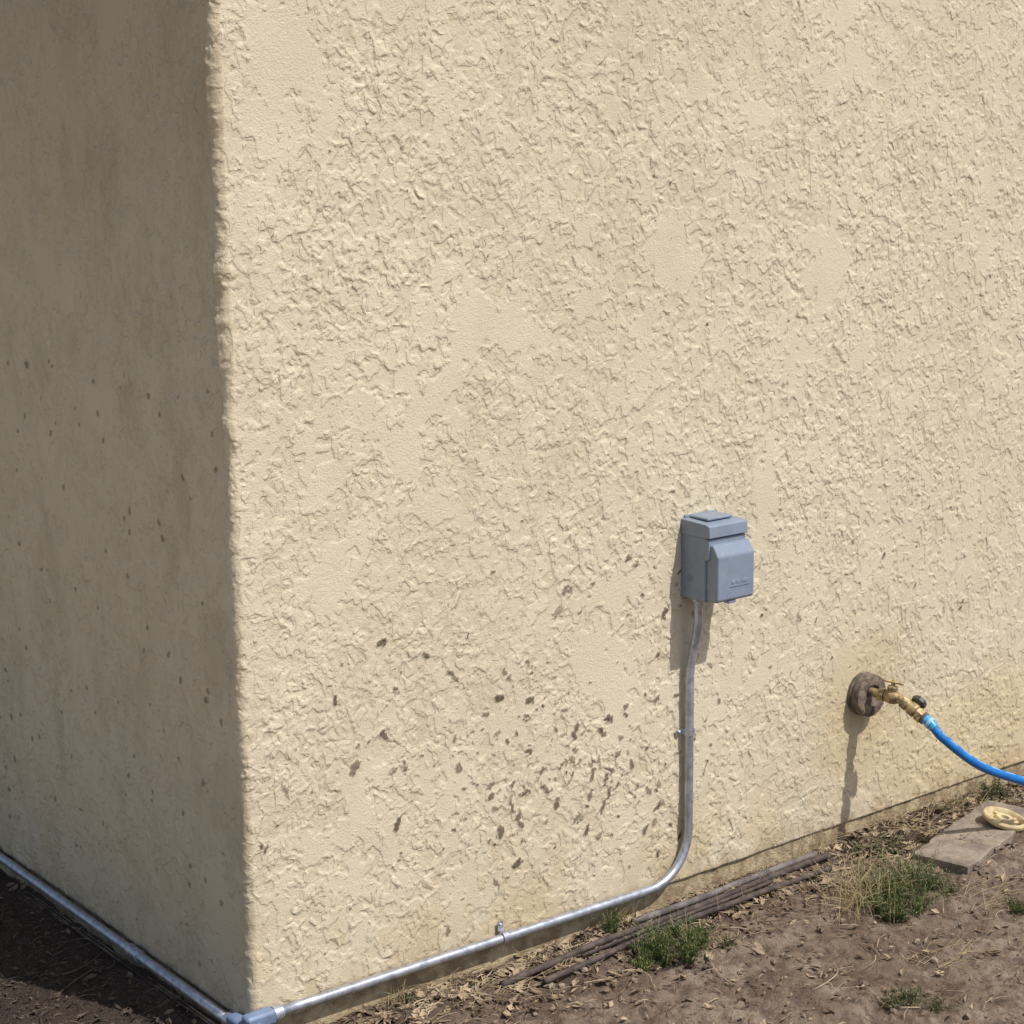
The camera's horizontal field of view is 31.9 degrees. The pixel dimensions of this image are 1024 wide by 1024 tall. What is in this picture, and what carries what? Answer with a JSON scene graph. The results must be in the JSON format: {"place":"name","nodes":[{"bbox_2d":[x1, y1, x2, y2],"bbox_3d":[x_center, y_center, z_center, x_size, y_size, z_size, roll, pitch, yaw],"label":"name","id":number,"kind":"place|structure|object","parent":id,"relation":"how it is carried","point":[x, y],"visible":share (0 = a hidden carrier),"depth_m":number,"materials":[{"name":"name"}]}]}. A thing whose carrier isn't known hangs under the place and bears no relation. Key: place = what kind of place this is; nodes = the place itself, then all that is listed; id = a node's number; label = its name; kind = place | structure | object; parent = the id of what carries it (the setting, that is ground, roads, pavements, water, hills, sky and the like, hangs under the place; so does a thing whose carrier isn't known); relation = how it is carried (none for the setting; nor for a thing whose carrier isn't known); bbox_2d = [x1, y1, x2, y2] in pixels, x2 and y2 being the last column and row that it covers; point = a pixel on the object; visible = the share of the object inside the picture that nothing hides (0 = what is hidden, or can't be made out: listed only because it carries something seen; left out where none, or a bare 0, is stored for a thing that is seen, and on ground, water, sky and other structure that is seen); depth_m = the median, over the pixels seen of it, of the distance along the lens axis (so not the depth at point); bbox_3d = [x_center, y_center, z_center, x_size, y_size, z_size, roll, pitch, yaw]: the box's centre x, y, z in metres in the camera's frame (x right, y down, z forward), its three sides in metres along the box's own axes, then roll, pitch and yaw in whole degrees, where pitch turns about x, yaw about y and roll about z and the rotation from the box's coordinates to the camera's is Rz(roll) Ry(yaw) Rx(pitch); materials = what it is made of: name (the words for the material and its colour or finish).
{"place":"outdoors","nodes":[
{"label":"outdoors","id":0,"kind":"place"},
{"bbox_2d":[0,784,1023,1023],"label":"ground","id":1,"kind":"structure","parent":0,"point":[832,947],"depth_m":4.00,"materials":[{"name":"soil"}]},
{"bbox_2d":[384,981,415,1011],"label":"dry grass","id":2,"kind":"structure","parent":1,"relation":"on","point":[401,999],"depth_m":3.82,"materials":[{"name":"plant"}]},
{"bbox_2d":[399,985,417,1003],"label":"weed plant","id":3,"kind":"object","parent":1,"relation":"on","point":[408,998],"visible":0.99,"depth_m":3.83,"materials":[{"name":"plant"}]},
{"bbox_2d":[410,950,610,1023],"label":"dry grass","id":4,"kind":"structure","parent":1,"relation":"on","point":[498,979],"depth_m":3.92,"materials":[{"name":"plant"}]},
{"bbox_2d":[0,0,1023,1016],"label":"stucco wall","id":5,"kind":"structure","parent":1,"relation":"on","point":[399,399],"depth_m":3.93,"materials":[{"name":"paint"}]},
{"bbox_2d":[0,607,702,1023],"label":"metal conduit","id":6,"kind":"object","parent":5,"relation":"attached to","point":[270,1015],"visible":0.99,"depth_m":4.06,"materials":[{"name":"metal"}]},
{"bbox_2d":[680,510,753,607],"bbox_3d":[0.481,0.114,4.211,0.129,0.216,0.124,-9,14,-38],"label":"electrical outlet box","id":7,"kind":"object","parent":5,"relation":"attached to","point":[717,558],"visible":1,"depth_m":4.17,"materials":[{"name":"grey plastic"}]},
{"bbox_2d":[847,672,926,722],"bbox_3d":[0.977,0.488,4.632,0.116,0.118,0.206,-9,14,-38],"label":"hose tap","id":8,"kind":"object","parent":5,"relation":"attached to","point":[868,694],"visible":1,"depth_m":4.65,"materials":[{"name":"metal"}]},
{"bbox_2d":[918,712,1023,785],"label":"garden hose","id":9,"kind":"object","parent":8,"relation":"attached to","point":[932,726],"visible":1,"depth_m":4.56,"materials":[{"name":"blue rubber"}]},
{"bbox_2d":[0,782,1023,1023],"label":"leaf litter","id":10,"kind":"object","parent":1,"relation":"on","point":[837,846],"visible":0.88,"depth_m":4.06,"materials":[{"name":"brown plant"}]},
{"bbox_2d":[0,761,1023,1023],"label":"footing","id":11,"kind":"object","parent":1,"relation":"on","point":[330,1011],"depth_m":4.23,"materials":[{"name":"beige concrete"}]},
{"bbox_2d":[0,784,1023,1023],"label":"soil clods","id":12,"kind":"object","parent":1,"relation":"on","point":[754,952],"visible":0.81,"depth_m":3.98,"materials":[{"name":"brown soil"}]},
{"bbox_2d":[0,783,1023,1023],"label":"twigs","id":13,"kind":"object","parent":1,"relation":"on","point":[177,1001],"visible":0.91,"depth_m":4.03,"materials":[{"name":"brown wood"}]},
{"bbox_2d":[595,901,626,934],"bbox_3d":[0.233,0.946,4.175,0.088,0.090,0.068,-9,14,-38],"label":"weed plant","id":14,"kind":"object","parent":1,"relation":"on","point":[610,926],"visible":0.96,"depth_m":4.17,"materials":[{"name":"plant"}]},
{"bbox_2d":[601,903,647,924],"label":"dry grass","id":15,"kind":"structure","parent":1,"relation":"on","point":[619,918],"depth_m":4.22,"materials":[{"name":"plant"}]},
{"bbox_2d":[499,851,831,987],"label":"old irrigation pipes","id":16,"kind":"object","parent":1,"relation":"on","point":[710,898],"visible":0.93,"depth_m":4.28,"materials":[{"name":"metal"}]},
{"bbox_2d":[617,910,721,971],"bbox_3d":[0.369,0.957,4.064,0.266,0.139,0.250,-9,14,-38],"label":"weed plant","id":17,"kind":"object","parent":1,"relation":"on","point":[659,948],"visible":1,"depth_m":4.05,"materials":[{"name":"plant"}]},
{"bbox_2d":[696,921,738,946],"bbox_3d":[0.469,0.977,4.124,0.122,0.044,0.074,6,12,30],"label":"weed plant","id":18,"kind":"object","parent":1,"relation":"on","point":[726,943],"visible":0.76,"depth_m":4.11,"materials":[{"name":"plant"}]},
{"bbox_2d":[689,852,811,908],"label":"dry grass","id":19,"kind":"structure","parent":1,"relation":"on","point":[741,874],"depth_m":4.46,"materials":[{"name":"plant"}]},
{"bbox_2d":[776,825,813,862],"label":"dry grass","id":20,"kind":"structure","parent":1,"relation":"on","point":[801,847],"depth_m":4.57,"materials":[{"name":"plant"}]},
{"bbox_2d":[812,826,844,853],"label":"dry grass","id":21,"kind":"structure","parent":1,"relation":"on","point":[821,845],"depth_m":4.65,"materials":[{"name":"plant"}]},
{"bbox_2d":[805,850,934,925],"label":"dry grass","id":22,"kind":"structure","parent":1,"relation":"on","point":[849,901],"depth_m":4.29,"materials":[{"name":"plant"}]},
{"bbox_2d":[844,831,907,854],"bbox_3d":[0.954,0.864,4.654,0.183,0.049,0.130,-9,14,-38],"label":"weed plant","id":23,"kind":"object","parent":1,"relation":"on","point":[886,844],"visible":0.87,"depth_m":4.66,"materials":[{"name":"plant"}]},
{"bbox_2d":[839,832,963,922],"bbox_3d":[0.953,0.879,4.336,0.307,0.160,0.310,-1,11,-1],"label":"weed plant","id":24,"kind":"object","parent":1,"relation":"on","point":[902,900],"visible":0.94,"depth_m":4.33,"materials":[{"name":"plant"}]},
{"bbox_2d":[806,796,1018,860],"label":"dry grass","id":25,"kind":"structure","parent":1,"relation":"on","point":[902,827],"depth_m":4.75,"materials":[{"name":"plant"}]},
{"bbox_2d":[868,980,961,1012],"bbox_3d":[0.865,1.036,3.827,0.184,0.057,0.137,-2,11,-9],"label":"weed plant","id":26,"kind":"object","parent":1,"relation":"on","point":[909,996],"visible":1,"depth_m":3.83,"materials":[{"name":"plant"}]},
{"bbox_2d":[924,869,963,896],"bbox_3d":[1.060,0.908,4.400,0.122,0.063,0.112,8,14,39],"label":"weed plant","id":27,"kind":"object","parent":1,"relation":"on","point":[940,884],"visible":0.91,"depth_m":4.39,"materials":[{"name":"plant"}]},
{"bbox_2d":[899,937,992,967],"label":"dry grass","id":28,"kind":"structure","parent":1,"relation":"on","point":[952,959],"depth_m":4.05,"materials":[{"name":"plant"}]},
{"bbox_2d":[935,793,972,813],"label":"weed plant","id":29,"kind":"object","parent":1,"relation":"on","point":[960,803],"visible":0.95,"depth_m":4.93,"materials":[{"name":"plant"}]},
{"bbox_2d":[921,782,988,813],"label":"dry grass","id":30,"kind":"structure","parent":1,"relation":"on","point":[944,803],"depth_m":4.93,"materials":[{"name":"plant"}]},
{"bbox_2d":[915,800,1023,874],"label":"concrete paver","id":31,"kind":"object","parent":1,"relation":"on","point":[967,859],"visible":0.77,"depth_m":4.63,"materials":[{"name":"beige concrete"}]},
{"bbox_2d":[982,806,1023,830],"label":"cleanout cap","id":32,"kind":"object","parent":31,"relation":"on","point":[1003,818],"visible":1,"depth_m":4.75,"materials":[{"name":"plastic"}]},
{"bbox_2d":[975,777,1017,800],"bbox_3d":[1.358,0.770,5.046,0.114,0.085,0.126,-2,11,-8],"label":"weed plant","id":33,"kind":"object","parent":1,"relation":"on","point":[994,789],"visible":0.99,"depth_m":5.04,"materials":[{"name":"plant"}]},
{"bbox_2d":[1003,894,1023,913],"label":"weed plant","id":34,"kind":"object","parent":1,"relation":"on","point":[1013,906],"visible":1,"depth_m":4.28,"materials":[{"name":"plant"}]},
{"bbox_2d":[943,873,1023,914],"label":"dry grass","id":35,"kind":"structure","parent":0,"point":[986,905],"depth_m":4.36,"materials":[{"name":"plant"}]}
]}

